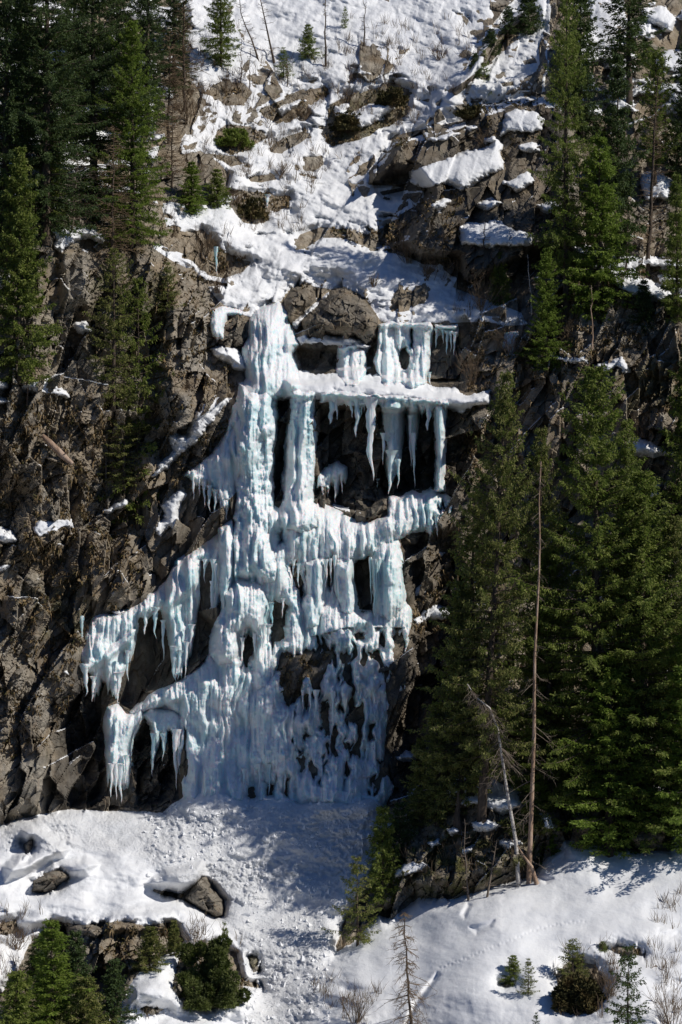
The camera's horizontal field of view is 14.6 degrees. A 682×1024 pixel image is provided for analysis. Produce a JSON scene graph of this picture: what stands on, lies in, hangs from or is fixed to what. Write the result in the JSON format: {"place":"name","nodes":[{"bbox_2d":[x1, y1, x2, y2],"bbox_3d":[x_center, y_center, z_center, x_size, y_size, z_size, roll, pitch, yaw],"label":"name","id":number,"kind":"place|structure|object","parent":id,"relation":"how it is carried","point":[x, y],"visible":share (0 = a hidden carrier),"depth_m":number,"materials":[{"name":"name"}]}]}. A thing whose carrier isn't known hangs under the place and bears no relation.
{"place":"outdoors","nodes":[
{"label":"outdoors","id":0,"kind":"place"},
{"bbox_2d":[0,0,681,1023],"bbox_3d":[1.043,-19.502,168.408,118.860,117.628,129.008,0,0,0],"label":"rock cliff","id":1,"kind":"structure","parent":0,"point":[80,782],"depth_m":162.16,"materials":[{"name":"stone"}]},
{"bbox_2d":[0,0,56,266],"bbox_3d":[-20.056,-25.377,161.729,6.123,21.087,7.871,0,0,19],"label":"spruce tree","id":2,"kind":"object","parent":1,"relation":"on","point":[8,119],"visible":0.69,"depth_m":161.41,"materials":[{"name":"green plant"}]},
{"bbox_2d":[0,0,56,141],"bbox_3d":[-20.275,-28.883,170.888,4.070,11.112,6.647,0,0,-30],"label":"spruce tree","id":3,"kind":"object","parent":1,"relation":"on","point":[28,7],"visible":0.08,"depth_m":170.49,"materials":[{"name":"green plant"}]},
{"bbox_2d":[0,145,65,386],"bbox_3d":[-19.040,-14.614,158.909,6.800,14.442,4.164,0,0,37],"label":"spruce tree","id":4,"kind":"object","parent":1,"relation":"on","point":[23,219],"visible":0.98,"depth_m":158.46,"materials":[{"name":"green plant"}]},
{"bbox_2d":[29,114,70,231],"bbox_3d":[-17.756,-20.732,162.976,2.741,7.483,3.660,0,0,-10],"label":"spruce tree","id":5,"kind":"object","parent":1,"relation":"on","point":[56,170],"visible":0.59,"depth_m":162.46,"materials":[{"name":"green plant"}]},
{"bbox_2d":[41,434,73,464],"bbox_3d":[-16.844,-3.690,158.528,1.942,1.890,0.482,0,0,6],"label":"fallen log","id":6,"kind":"object","parent":1,"relation":"on","point":[56,449],"visible":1,"depth_m":158.38,"materials":[{"name":"brown wood"}]},
{"bbox_2d":[0,0,118,245],"bbox_3d":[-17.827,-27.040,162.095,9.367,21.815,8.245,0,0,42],"label":"spruce tree","id":7,"kind":"object","parent":1,"relation":"on","point":[50,81],"visible":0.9,"depth_m":161.26,"materials":[{"name":"green plant"}]},
{"bbox_2d":[58,145,96,225],"bbox_3d":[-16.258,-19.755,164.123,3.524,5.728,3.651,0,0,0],"label":"larch tree","id":8,"kind":"object","parent":1,"relation":"on","point":[73,217],"visible":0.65,"depth_m":163.93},
{"bbox_2d":[49,0,109,139],"bbox_3d":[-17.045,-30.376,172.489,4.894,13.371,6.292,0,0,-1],"label":"spruce tree","id":9,"kind":"object","parent":1,"relation":"on","point":[73,56],"visible":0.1,"depth_m":172.05,"materials":[{"name":"green plant"}]},
{"bbox_2d":[30,0,165,226],"bbox_3d":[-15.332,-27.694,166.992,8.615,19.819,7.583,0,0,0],"label":"spruce tree","id":10,"kind":"object","parent":1,"relation":"on","point":[92,37],"visible":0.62,"depth_m":166.70,"materials":[{"name":"green plant"}]},
{"bbox_2d":[79,125,146,285],"bbox_3d":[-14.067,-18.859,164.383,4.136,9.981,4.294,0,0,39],"label":"larch tree","id":11,"kind":"object","parent":1,"relation":"on","point":[111,218],"visible":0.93,"depth_m":164.26,"materials":[{"name":"green plant"}]},
{"bbox_2d":[82,247,147,411],"bbox_3d":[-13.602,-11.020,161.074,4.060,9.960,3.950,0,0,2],"label":"spruce tree","id":12,"kind":"object","parent":1,"relation":"on","point":[114,393],"visible":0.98,"depth_m":160.95,"materials":[{"name":"green plant"}]},
{"bbox_2d":[97,383,150,488],"bbox_3d":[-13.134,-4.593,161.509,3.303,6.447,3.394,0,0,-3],"label":"spruce tree","id":13,"kind":"object","parent":1,"relation":"on","point":[124,456],"visible":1,"depth_m":161.42,"materials":[{"name":"green plant"}]},
{"bbox_2d":[88,0,164,107],"bbox_3d":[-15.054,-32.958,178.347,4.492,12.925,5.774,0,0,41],"label":"spruce tree","id":14,"kind":"object","parent":1,"relation":"on","point":[122,12],"visible":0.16,"depth_m":177.86,"materials":[{"name":"green plant"}]},
{"bbox_2d":[84,19,176,251],"bbox_3d":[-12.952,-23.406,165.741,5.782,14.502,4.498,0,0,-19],"label":"spruce tree","id":15,"kind":"object","parent":1,"relation":"on","point":[133,160],"visible":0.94,"depth_m":165.73,"materials":[{"name":"green plant"}]},
{"bbox_2d":[97,276,174,530],"bbox_3d":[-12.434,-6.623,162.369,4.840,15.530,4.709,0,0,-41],"label":"spruce tree","id":16,"kind":"object","parent":1,"relation":"on","point":[135,505],"visible":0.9,"depth_m":162.05,"materials":[{"name":"green plant"}]},
{"bbox_2d":[116,0,190,131],"bbox_3d":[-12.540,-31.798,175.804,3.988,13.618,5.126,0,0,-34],"label":"spruce tree","id":17,"kind":"object","parent":1,"relation":"on","point":[145,24],"visible":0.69,"depth_m":175.29,"materials":[{"name":"green plant"}]},
{"bbox_2d":[150,262,184,314],"bbox_3d":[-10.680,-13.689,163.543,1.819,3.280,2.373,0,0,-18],"label":"spruce tree","id":18,"kind":"object","parent":1,"relation":"on","point":[169,281],"visible":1,"depth_m":163.39,"materials":[{"name":"green plant"}]},
{"bbox_2d":[148,29,190,143],"bbox_3d":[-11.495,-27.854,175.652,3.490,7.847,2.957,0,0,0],"label":"larch tree","id":19,"kind":"object","parent":1,"relation":"on","point":[171,83],"visible":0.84,"depth_m":175.57,"materials":[{"name":"brown plant"}]},
{"bbox_2d":[155,102,189,187],"bbox_3d":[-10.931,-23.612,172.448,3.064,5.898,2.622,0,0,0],"label":"larch tree","id":20,"kind":"object","parent":1,"relation":"on","point":[172,160],"visible":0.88,"depth_m":172.30,"materials":[{"name":"brown plant"}]},
{"bbox_2d":[153,0,204,91],"bbox_3d":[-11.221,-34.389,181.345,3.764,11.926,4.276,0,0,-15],"label":"spruce tree","id":21,"kind":"object","parent":1,"relation":"on","point":[174,22],"visible":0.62,"depth_m":180.92,"materials":[{"name":"green plant"}]},
{"bbox_2d":[158,0,214,110],"bbox_3d":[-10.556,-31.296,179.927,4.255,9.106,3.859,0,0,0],"label":"larch tree","id":22,"kind":"object","parent":1,"relation":"on","point":[183,47],"visible":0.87,"depth_m":180.01,"materials":[{"name":"brown plant"}]},
{"bbox_2d":[192,223,221,258],"bbox_3d":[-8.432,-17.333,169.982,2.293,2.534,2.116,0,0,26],"label":"bare bush","id":23,"kind":"object","parent":1,"relation":"on","point":[209,245],"visible":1,"depth_m":169.65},
{"bbox_2d":[218,320,246,347],"bbox_3d":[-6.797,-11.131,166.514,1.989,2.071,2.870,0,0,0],"label":"boulder","id":24,"kind":"object","parent":1,"relation":"on","point":[238,338],"visible":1,"depth_m":165.72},
{"bbox_2d":[214,127,254,148],"bbox_3d":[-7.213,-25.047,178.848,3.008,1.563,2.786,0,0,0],"label":"pine shrub","id":25,"kind":"object","parent":1,"relation":"on","point":[233,137],"visible":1,"depth_m":178.22,"materials":[{"name":"green plant"}]},
{"bbox_2d":[79,246,518,805],"bbox_3d":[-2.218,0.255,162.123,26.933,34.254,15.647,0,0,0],"label":"frozen waterfall","id":26,"kind":"structure","parent":1,"relation":"attached to","point":[234,717],"depth_m":158.81,"materials":[{"name":"ice"}]},
{"bbox_2d":[283,285,315,325],"bbox_3d":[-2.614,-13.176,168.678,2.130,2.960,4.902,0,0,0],"label":"boulder","id":27,"kind":"object","parent":1,"relation":"on","point":[297,300],"visible":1,"depth_m":167.61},
{"bbox_2d":[0,3,677,885],"bbox_3d":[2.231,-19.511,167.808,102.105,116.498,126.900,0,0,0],"label":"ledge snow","id":28,"kind":"structure","parent":1,"relation":"on","point":[454,127],"depth_m":164.85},
{"bbox_2d":[301,287,377,343],"bbox_3d":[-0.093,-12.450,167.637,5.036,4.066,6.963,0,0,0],"label":"boulder","id":29,"kind":"object","parent":1,"relation":"on","point":[339,311],"visible":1,"depth_m":165.73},
{"bbox_2d":[0,27,680,1019],"bbox_3d":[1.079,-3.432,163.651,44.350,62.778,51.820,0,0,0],"label":"rock","id":30,"kind":"object","parent":1,"relation":"on","point":[132,971],"visible":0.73,"depth_m":161.77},
{"bbox_2d":[0,0,681,880],"bbox_3d":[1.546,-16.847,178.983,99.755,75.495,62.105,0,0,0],"label":"ledge snow","id":31,"kind":"structure","parent":1,"relation":"on","point":[462,170],"depth_m":166.32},
{"bbox_2d":[0,79,681,1018],"bbox_3d":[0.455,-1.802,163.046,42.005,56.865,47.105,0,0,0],"label":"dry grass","id":32,"kind":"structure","parent":1,"relation":"on","point":[112,607],"depth_m":161.06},
{"bbox_2d":[0,10,681,1023],"bbox_3d":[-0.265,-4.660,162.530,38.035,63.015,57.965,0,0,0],"label":"twigs","id":33,"kind":"object","parent":1,"relation":"on","point":[314,174],"visible":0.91,"depth_m":175.11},
{"bbox_2d":[328,110,362,133],"bbox_3d":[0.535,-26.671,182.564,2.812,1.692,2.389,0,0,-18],"label":"pine shrub","id":34,"kind":"object","parent":1,"relation":"on","point":[346,123],"visible":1,"depth_m":182.06,"materials":[{"name":"green plant"}]},
{"bbox_2d":[339,482,387,518],"bbox_3d":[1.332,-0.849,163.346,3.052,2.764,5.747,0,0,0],"label":"boulder","id":35,"kind":"object","parent":1,"relation":"on","point":[362,498],"visible":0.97,"depth_m":163.60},
{"bbox_2d":[361,804,402,906],"bbox_3d":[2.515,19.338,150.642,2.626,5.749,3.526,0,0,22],"label":"spruce tree","id":36,"kind":"object","parent":1,"relation":"on","point":[384,838],"visible":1,"depth_m":150.13,"materials":[{"name":"green plant"}]},
{"bbox_2d":[373,85,409,107],"bbox_3d":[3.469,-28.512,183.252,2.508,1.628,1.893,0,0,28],"label":"pine shrub","id":37,"kind":"object","parent":1,"relation":"on","point":[395,98],"visible":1,"depth_m":182.88,"materials":[{"name":"green plant"}]},
{"bbox_2d":[379,801,419,867],"bbox_3d":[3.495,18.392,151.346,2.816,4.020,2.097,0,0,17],"label":"spruce tree","id":38,"kind":"object","parent":1,"relation":"on","point":[398,824],"visible":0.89,"depth_m":151.28,"materials":[{"name":"green plant"}]},
{"bbox_2d":[399,737,433,827],"bbox_3d":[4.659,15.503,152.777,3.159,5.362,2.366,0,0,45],"label":"spruce tree","id":39,"kind":"object","parent":1,"relation":"on","point":[418,777],"visible":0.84,"depth_m":152.64,"materials":[{"name":"green plant"}]},
{"bbox_2d":[401,701,466,828],"bbox_3d":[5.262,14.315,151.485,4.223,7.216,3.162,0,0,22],"label":"spruce tree","id":40,"kind":"object","parent":1,"relation":"on","point":[436,815],"visible":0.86,"depth_m":151.17,"materials":[{"name":"green plant"}]},
{"bbox_2d":[409,579,511,807],"bbox_3d":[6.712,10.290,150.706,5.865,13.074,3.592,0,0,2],"label":"spruce tree","id":41,"kind":"object","parent":1,"relation":"on","point":[436,755],"visible":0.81,"depth_m":150.41,"materials":[{"name":"green plant"}]},
{"bbox_2d":[405,491,531,807],"bbox_3d":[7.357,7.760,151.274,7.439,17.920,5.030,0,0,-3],"label":"spruce tree","id":42,"kind":"object","parent":1,"relation":"on","point":[469,585],"visible":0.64,"depth_m":150.78,"materials":[{"name":"green plant"}]},
{"bbox_2d":[453,103,486,120],"bbox_3d":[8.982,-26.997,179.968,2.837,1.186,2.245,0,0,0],"label":"pine shrub","id":43,"kind":"object","parent":1,"relation":"on","point":[468,112],"visible":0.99,"depth_m":179.57,"materials":[{"name":"green plant"}]},
{"bbox_2d":[453,340,488,385],"bbox_3d":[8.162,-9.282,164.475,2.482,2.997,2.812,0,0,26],"label":"bare bush","id":44,"kind":"object","parent":1,"relation":"on","point":[470,367],"visible":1,"depth_m":164.34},
{"bbox_2d":[426,368,545,822],"bbox_3d":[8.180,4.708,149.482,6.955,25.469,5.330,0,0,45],"label":"spruce tree","id":45,"kind":"object","parent":1,"relation":"on","point":[504,618],"visible":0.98,"depth_m":149.22,"materials":[{"name":"green plant"}]},
{"bbox_2d":[479,28,501,55],"bbox_3d":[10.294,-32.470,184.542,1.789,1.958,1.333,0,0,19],"label":"spruce tree","id":46,"kind":"object","parent":1,"relation":"on","point":[491,36],"visible":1,"depth_m":184.37,"materials":[{"name":"green plant"}]},
{"bbox_2d":[487,324,526,357],"bbox_3d":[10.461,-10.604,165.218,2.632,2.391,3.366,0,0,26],"label":"bare bush","id":47,"kind":"object","parent":1,"relation":"on","point":[511,351],"visible":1,"depth_m":164.65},
{"bbox_2d":[497,6,525,34],"bbox_3d":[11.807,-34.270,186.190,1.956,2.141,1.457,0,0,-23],"label":"spruce tree","id":48,"kind":"object","parent":1,"relation":"on","point":[508,19],"visible":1,"depth_m":186.01,"materials":[{"name":"green plant"}]},
{"bbox_2d":[496,804,562,836],"bbox_3d":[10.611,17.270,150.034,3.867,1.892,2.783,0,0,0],"label":"pine shrub","id":49,"kind":"object","parent":1,"relation":"on","point":[538,823],"visible":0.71,"depth_m":149.45,"materials":[{"name":"green plant"}]},
{"bbox_2d":[515,0,545,35],"bbox_3d":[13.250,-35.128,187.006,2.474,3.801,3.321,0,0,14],"label":"spruce tree","id":50,"kind":"object","parent":1,"relation":"on","point":[527,9],"visible":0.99,"depth_m":186.43,"materials":[{"name":"green plant"}]},
{"bbox_2d":[496,425,582,784],"bbox_3d":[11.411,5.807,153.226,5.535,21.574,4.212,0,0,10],"label":"spruce tree","id":51,"kind":"object","parent":1,"relation":"on","point":[542,451],"visible":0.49,"depth_m":153.21,"materials":[{"name":"green plant"}]},
{"bbox_2d":[485,548,598,810],"bbox_3d":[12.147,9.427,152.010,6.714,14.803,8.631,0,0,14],"label":"spruce tree","id":52,"kind":"object","parent":1,"relation":"on","point":[547,722],"visible":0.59,"depth_m":151.43,"materials":[{"name":"green plant"}]},
{"bbox_2d":[514,247,574,371],"bbox_3d":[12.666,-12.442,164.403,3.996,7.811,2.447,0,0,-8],"label":"spruce tree","id":53,"kind":"object","parent":1,"relation":"on","point":[541,308],"visible":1,"depth_m":164.14,"materials":[{"name":"green plant"}]},
{"bbox_2d":[525,0,606,318],"bbox_3d":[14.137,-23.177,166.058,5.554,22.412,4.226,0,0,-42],"label":"spruce tree","id":54,"kind":"object","parent":1,"relation":"on","point":[565,261],"visible":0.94,"depth_m":165.87,"materials":[{"name":"green plant"}]},
{"bbox_2d":[546,0,625,144],"bbox_3d":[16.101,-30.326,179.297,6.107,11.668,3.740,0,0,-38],"label":"spruce tree","id":55,"kind":"object","parent":1,"relation":"on","point":[587,44],"visible":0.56,"depth_m":179.09,"materials":[{"name":"green plant"}]},
{"bbox_2d":[506,362,681,817],"bbox_3d":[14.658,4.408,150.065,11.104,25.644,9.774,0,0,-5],"label":"spruce tree","id":56,"kind":"object","parent":1,"relation":"on","point":[597,636],"visible":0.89,"depth_m":149.64,"materials":[{"name":"green plant"}]},
{"bbox_2d":[557,134,649,323],"bbox_3d":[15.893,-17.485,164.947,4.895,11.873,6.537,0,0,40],"label":"spruce tree","id":57,"kind":"object","parent":1,"relation":"on","point":[604,259],"visible":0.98,"depth_m":164.86,"materials":[{"name":"green plant"}]},
{"bbox_2d":[548,652,670,859],"bbox_3d":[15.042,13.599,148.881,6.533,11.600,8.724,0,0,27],"label":"spruce tree","id":58,"kind":"object","parent":1,"relation":"on","point":[608,839],"visible":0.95,"depth_m":148.61,"materials":[{"name":"green plant"}]},
{"bbox_2d":[539,469,681,853],"bbox_3d":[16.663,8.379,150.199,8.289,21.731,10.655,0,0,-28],"label":"spruce tree","id":59,"kind":"object","parent":1,"relation":"on","point":[644,611],"visible":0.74,"depth_m":149.27,"materials":[{"name":"green plant"}]},
{"bbox_2d":[592,51,649,257],"bbox_3d":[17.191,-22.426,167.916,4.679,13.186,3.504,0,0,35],"label":"spruce tree","id":60,"kind":"object","parent":1,"relation":"on","point":[618,142],"visible":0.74,"depth_m":167.50,"materials":[{"name":"green plant"}]},
{"bbox_2d":[586,418,661,769],"bbox_3d":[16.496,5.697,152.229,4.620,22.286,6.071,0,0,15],"label":"spruce tree","id":61,"kind":"object","parent":1,"relation":"on","point":[627,449],"visible":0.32,"depth_m":152.04,"materials":[{"name":"green plant"}]},
{"bbox_2d":[592,0,668,110],"bbox_3d":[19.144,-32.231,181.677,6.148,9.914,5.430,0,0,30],"label":"spruce tree","id":62,"kind":"object","parent":1,"relation":"on","point":[630,46],"visible":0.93,"depth_m":181.27,"materials":[{"name":"green plant"}]},
{"bbox_2d":[626,279,655,332],"bbox_3d":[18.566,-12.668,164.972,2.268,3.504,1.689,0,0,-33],"label":"spruce tree","id":63,"kind":"object","parent":1,"relation":"on","point":[641,307],"visible":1,"depth_m":164.83,"materials":[{"name":"green plant"}]},
{"bbox_2d":[631,76,675,278],"bbox_3d":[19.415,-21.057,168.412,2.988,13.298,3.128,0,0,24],"label":"larch tree","id":64,"kind":"object","parent":1,"relation":"on","point":[650,221],"visible":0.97,"depth_m":168.31,"materials":[{"name":"green plant"}]},
{"bbox_2d":[630,47,681,210],"bbox_3d":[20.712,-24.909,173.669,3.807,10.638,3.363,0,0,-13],"label":"spruce tree","id":65,"kind":"object","parent":1,"relation":"on","point":[655,55],"visible":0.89,"depth_m":173.42,"materials":[{"name":"green plant"}]},
{"bbox_2d":[650,33,681,183],"bbox_3d":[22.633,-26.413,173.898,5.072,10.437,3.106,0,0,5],"label":"spruce tree","id":66,"kind":"object","parent":1,"relation":"on","point":[678,150],"visible":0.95,"depth_m":173.65,"materials":[{"name":"green plant"}]},
{"bbox_2d":[653,351,681,566],"bbox_3d":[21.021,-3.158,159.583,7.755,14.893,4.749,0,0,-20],"label":"spruce tree","id":67,"kind":"object","parent":1,"relation":"on","point":[677,455],"visible":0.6,"depth_m":159.22,"materials":[{"name":"green plant"}]},
{"bbox_2d":[656,172,681,323],"bbox_3d":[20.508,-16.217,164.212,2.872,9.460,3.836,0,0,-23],"label":"spruce tree","id":68,"kind":"object","parent":1,"relation":"on","point":[672,284],"visible":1,"depth_m":163.80,"materials":[{"name":"green plant"}]},
{"bbox_2d":[0,787,681,1023],"bbox_3d":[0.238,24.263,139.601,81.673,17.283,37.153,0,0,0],"label":"snow field","id":69,"kind":"structure","parent":0,"point":[106,861],"depth_m":147.16,"materials":[{"name":"snow"}]},
{"bbox_2d":[1,920,31,949],"bbox_3d":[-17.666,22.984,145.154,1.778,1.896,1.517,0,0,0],"label":"bare bush","id":70,"kind":"object","parent":69,"relation":"on","point":[15,934],"visible":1,"depth_m":145.10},
{"bbox_2d":[0,969,43,1023],"bbox_3d":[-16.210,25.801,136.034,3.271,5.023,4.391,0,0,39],"label":"spruce tree","id":71,"kind":"object","parent":69,"relation":"on","point":[20,1013],"visible":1,"depth_m":135.59,"materials":[{"name":"green plant"}]},
{"bbox_2d":[19,937,50,992],"bbox_3d":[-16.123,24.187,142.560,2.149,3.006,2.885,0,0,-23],"label":"spruce tree","id":72,"kind":"object","parent":69,"relation":"on","point":[32,949],"visible":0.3,"depth_m":142.61,"materials":[{"name":"green plant"}]},
{"bbox_2d":[32,869,68,892],"bbox_3d":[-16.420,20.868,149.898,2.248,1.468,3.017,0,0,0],"label":"boulder","id":73,"kind":"object","parent":69,"relation":"on","point":[53,880],"visible":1,"depth_m":149.31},
{"bbox_2d":[26,918,94,1023],"bbox_3d":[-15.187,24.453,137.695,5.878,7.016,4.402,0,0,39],"label":"spruce tree","id":74,"kind":"object","parent":69,"relation":"on","point":[52,976],"visible":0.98,"depth_m":137.16,"materials":[{"name":"green plant"}]},
{"bbox_2d":[56,929,97,1010],"bbox_3d":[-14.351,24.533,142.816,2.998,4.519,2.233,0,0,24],"label":"spruce tree","id":75,"kind":"object","parent":69,"relation":"on","point":[74,959],"visible":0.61,"depth_m":142.50,"materials":[{"name":"green plant"}]},
{"bbox_2d":[67,924,104,954],"bbox_3d":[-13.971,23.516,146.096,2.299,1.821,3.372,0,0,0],"label":"boulder","id":76,"kind":"object","parent":69,"relation":"on","point":[90,934],"visible":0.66,"depth_m":145.44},
{"bbox_2d":[55,974,119,1023],"bbox_3d":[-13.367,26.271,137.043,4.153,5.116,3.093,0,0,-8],"label":"spruce tree","id":77,"kind":"object","parent":69,"relation":"on","point":[85,1008],"visible":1,"depth_m":136.75,"materials":[{"name":"green plant"}]},
{"bbox_2d":[93,957,144,1023],"bbox_3d":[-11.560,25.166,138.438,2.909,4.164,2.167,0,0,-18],"label":"spruce tree","id":78,"kind":"object","parent":69,"relation":"on","point":[112,1010],"visible":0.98,"depth_m":138.28,"materials":[{"name":"green plant"}]},
{"bbox_2d":[130,926,171,973],"bbox_3d":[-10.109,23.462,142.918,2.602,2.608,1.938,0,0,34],"label":"spruce tree","id":79,"kind":"object","parent":69,"relation":"on","point":[149,947],"visible":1,"depth_m":142.86,"materials":[{"name":"green plant"}]},
{"bbox_2d":[165,920,183,956],"bbox_3d":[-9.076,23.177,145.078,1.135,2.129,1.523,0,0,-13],"label":"spruce tree","id":80,"kind":"object","parent":69,"relation":"on","point":[173,938],"visible":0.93,"depth_m":144.85,"materials":[{"name":"green plant"}]},
{"bbox_2d":[184,877,223,917],"bbox_3d":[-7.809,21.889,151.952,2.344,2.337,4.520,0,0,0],"label":"boulder","id":81,"kind":"object","parent":69,"relation":"on","point":[202,895],"visible":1,"depth_m":150.34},
{"bbox_2d":[175,933,251,1011],"bbox_3d":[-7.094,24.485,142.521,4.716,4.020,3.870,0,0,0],"label":"pine shrub","id":82,"kind":"object","parent":69,"relation":"on","point":[211,984],"visible":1,"depth_m":141.95,"materials":[{"name":"green plant"}]},
{"bbox_2d":[143,799,388,1022],"bbox_3d":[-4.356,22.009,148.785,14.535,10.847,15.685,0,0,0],"label":"ice rubble","id":83,"kind":"object","parent":69,"relation":"on","point":[277,885],"visible":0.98,"depth_m":152.59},
{"bbox_2d":[321,855,387,946],"bbox_3d":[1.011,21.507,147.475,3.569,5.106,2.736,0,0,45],"label":"spruce tree","id":84,"kind":"object","parent":69,"relation":"on","point":[355,871],"visible":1,"depth_m":147.42,"materials":[{"name":"green plant"}]},
{"bbox_2d":[336,977,374,1023],"bbox_3d":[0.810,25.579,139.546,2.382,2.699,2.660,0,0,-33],"label":"bare bush","id":85,"kind":"object","parent":69,"relation":"on","point":[358,1012],"visible":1,"depth_m":139.72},
{"bbox_2d":[377,912,436,1023],"bbox_3d":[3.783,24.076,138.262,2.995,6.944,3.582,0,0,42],"label":"larch tree","id":86,"kind":"object","parent":69,"relation":"on","point":[408,992],"visible":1,"depth_m":138.12,"materials":[{"name":"brown plant"}]},
{"bbox_2d":[464,684,526,886],"bbox_3d":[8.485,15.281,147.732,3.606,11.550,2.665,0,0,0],"label":"dead tree","id":87,"kind":"object","parent":69,"relation":"on","point":[505,780],"visible":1,"depth_m":147.69,"materials":[{"name":"grey plant"}]},
{"bbox_2d":[498,955,521,986],"bbox_3d":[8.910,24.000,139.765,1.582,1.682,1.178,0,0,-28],"label":"spruce tree","id":88,"kind":"object","parent":69,"relation":"on","point":[511,964],"visible":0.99,"depth_m":139.66,"materials":[{"name":"green plant"}]},
{"bbox_2d":[516,958,540,994],"bbox_3d":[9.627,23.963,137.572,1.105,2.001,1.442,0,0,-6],"label":"spruce tree","id":89,"kind":"object","parent":69,"relation":"on","point":[528,976],"visible":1,"depth_m":137.50,"materials":[{"name":"green plant"}]},
{"bbox_2d":[501,461,557,884],"bbox_3d":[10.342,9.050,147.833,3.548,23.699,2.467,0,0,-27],"label":"dead tree","id":90,"kind":"object","parent":69,"relation":"on","point":[530,819],"visible":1,"depth_m":147.81,"materials":[{"name":"brown wood"}]},
{"bbox_2d":[523,783,565,864],"bbox_3d":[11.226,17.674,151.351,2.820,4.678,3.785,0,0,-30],"label":"spruce tree","id":91,"kind":"object","parent":69,"relation":"on","point":[542,795],"visible":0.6,"depth_m":150.70,"materials":[{"name":"green plant"}]},
{"bbox_2d":[557,938,590,979],"bbox_3d":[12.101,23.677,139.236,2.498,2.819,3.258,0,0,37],"label":"spruce tree","id":92,"kind":"object","parent":69,"relation":"on","point":[574,953],"visible":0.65,"depth_m":139.27,"materials":[{"name":"green plant"}]},
{"bbox_2d":[550,970,605,1014],"bbox_3d":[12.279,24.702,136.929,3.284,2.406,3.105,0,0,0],"label":"pine shrub","id":93,"kind":"object","parent":69,"relation":"on","point":[568,991],"visible":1,"depth_m":136.22,"materials":[{"name":"green plant"}]},
{"bbox_2d":[592,960,625,999],"bbox_3d":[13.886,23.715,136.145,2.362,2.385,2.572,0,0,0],"label":"bare bush","id":94,"kind":"object","parent":69,"relation":"on","point":[608,981],"visible":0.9,"depth_m":136.12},
{"bbox_2d":[604,944,650,1023],"bbox_3d":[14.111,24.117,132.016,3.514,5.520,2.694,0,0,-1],"label":"spruce tree","id":95,"kind":"object","parent":69,"relation":"on","point":[627,985],"visible":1,"depth_m":131.96,"materials":[{"name":"green plant"}]},
{"bbox_2d":[628,818,667,849],"bbox_3d":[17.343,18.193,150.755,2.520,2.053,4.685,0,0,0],"label":"boulder","id":96,"kind":"object","parent":69,"relation":"on","point":[661,836],"visible":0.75,"depth_m":148.87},
{"bbox_2d":[628,515,681,823],"bbox_3d":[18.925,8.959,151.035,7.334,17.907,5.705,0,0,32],"label":"spruce tree","id":97,"kind":"object","parent":69,"relation":"on","point":[675,531],"visible":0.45,"depth_m":150.43,"materials":[{"name":"green plant"}]},
{"bbox_2d":[635,956,681,1023],"bbox_3d":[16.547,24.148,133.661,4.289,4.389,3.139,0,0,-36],"label":"bare bush","id":98,"kind":"object","parent":69,"relation":"on","point":[668,1007],"visible":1,"depth_m":133.43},
{"bbox_2d":[642,613,681,853],"bbox_3d":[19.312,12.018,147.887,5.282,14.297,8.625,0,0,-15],"label":"spruce tree","id":99,"kind":"object","parent":69,"relation":"on","point":[675,795],"visible":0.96,"depth_m":147.63,"materials":[{"name":"green plant"}]},
{"bbox_2d":[153,0,550,325],"bbox_3d":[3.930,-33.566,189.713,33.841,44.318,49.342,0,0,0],"label":"snow slope","id":100,"kind":"structure","parent":0,"point":[279,268],"depth_m":181.04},
{"bbox_2d":[175,161,209,214],"bbox_3d":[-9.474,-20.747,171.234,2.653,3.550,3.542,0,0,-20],"label":"spruce tree","id":101,"kind":"object","parent":100,"relation":"on","point":[192,170],"visible":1,"depth_m":171.14,"materials":[{"name":"green plant"}]},
{"bbox_2d":[203,168,231,208],"bbox_3d":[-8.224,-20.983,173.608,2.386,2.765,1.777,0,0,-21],"label":"spruce tree","id":102,"kind":"object","parent":100,"relation":"on","point":[218,185],"visible":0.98,"depth_m":173.45,"materials":[{"name":"green plant"}]},
{"bbox_2d":[199,0,240,67],"bbox_3d":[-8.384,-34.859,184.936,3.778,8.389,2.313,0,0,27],"label":"spruce tree","id":103,"kind":"object","parent":100,"relation":"on","point":[218,17],"visible":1,"depth_m":184.77,"materials":[{"name":"green plant"}]},
{"bbox_2d":[236,195,268,219],"bbox_3d":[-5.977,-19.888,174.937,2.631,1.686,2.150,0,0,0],"label":"pine shrub","id":104,"kind":"object","parent":100,"relation":"on","point":[251,210],"visible":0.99,"depth_m":174.43,"materials":[{"name":"green plant"}]},
{"bbox_2d":[274,47,294,77],"bbox_3d":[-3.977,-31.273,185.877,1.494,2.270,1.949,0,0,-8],"label":"spruce tree","id":105,"kind":"object","parent":100,"relation":"on","point":[282,69],"visible":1,"depth_m":185.88,"materials":[{"name":"green plant"}]},
{"bbox_2d":[297,23,324,59],"bbox_3d":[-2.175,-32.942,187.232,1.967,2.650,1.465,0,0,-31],"label":"spruce tree","id":106,"kind":"object","parent":100,"relation":"on","point":[307,37],"visible":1,"depth_m":187.03,"materials":[{"name":"green plant"}]},
{"bbox_2d":[376,217,416,263],"bbox_3d":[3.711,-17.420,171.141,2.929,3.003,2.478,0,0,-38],"label":"bare bush","id":107,"kind":"object","parent":100,"relation":"on","point":[405,253],"visible":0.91,"depth_m":170.97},
{"bbox_2d":[459,269,504,314],"bbox_3d":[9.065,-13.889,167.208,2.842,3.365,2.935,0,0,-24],"label":"bare bush","id":108,"kind":"object","parent":100,"relation":"on","point":[482,302],"visible":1,"depth_m":166.94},
{"bbox_2d":[488,251,514,305],"bbox_3d":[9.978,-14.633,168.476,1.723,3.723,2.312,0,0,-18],"label":"spruce tree","id":109,"kind":"object","parent":100,"relation":"on","point":[500,270],"visible":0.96,"depth_m":168.10,"materials":[{"name":"green plant"}]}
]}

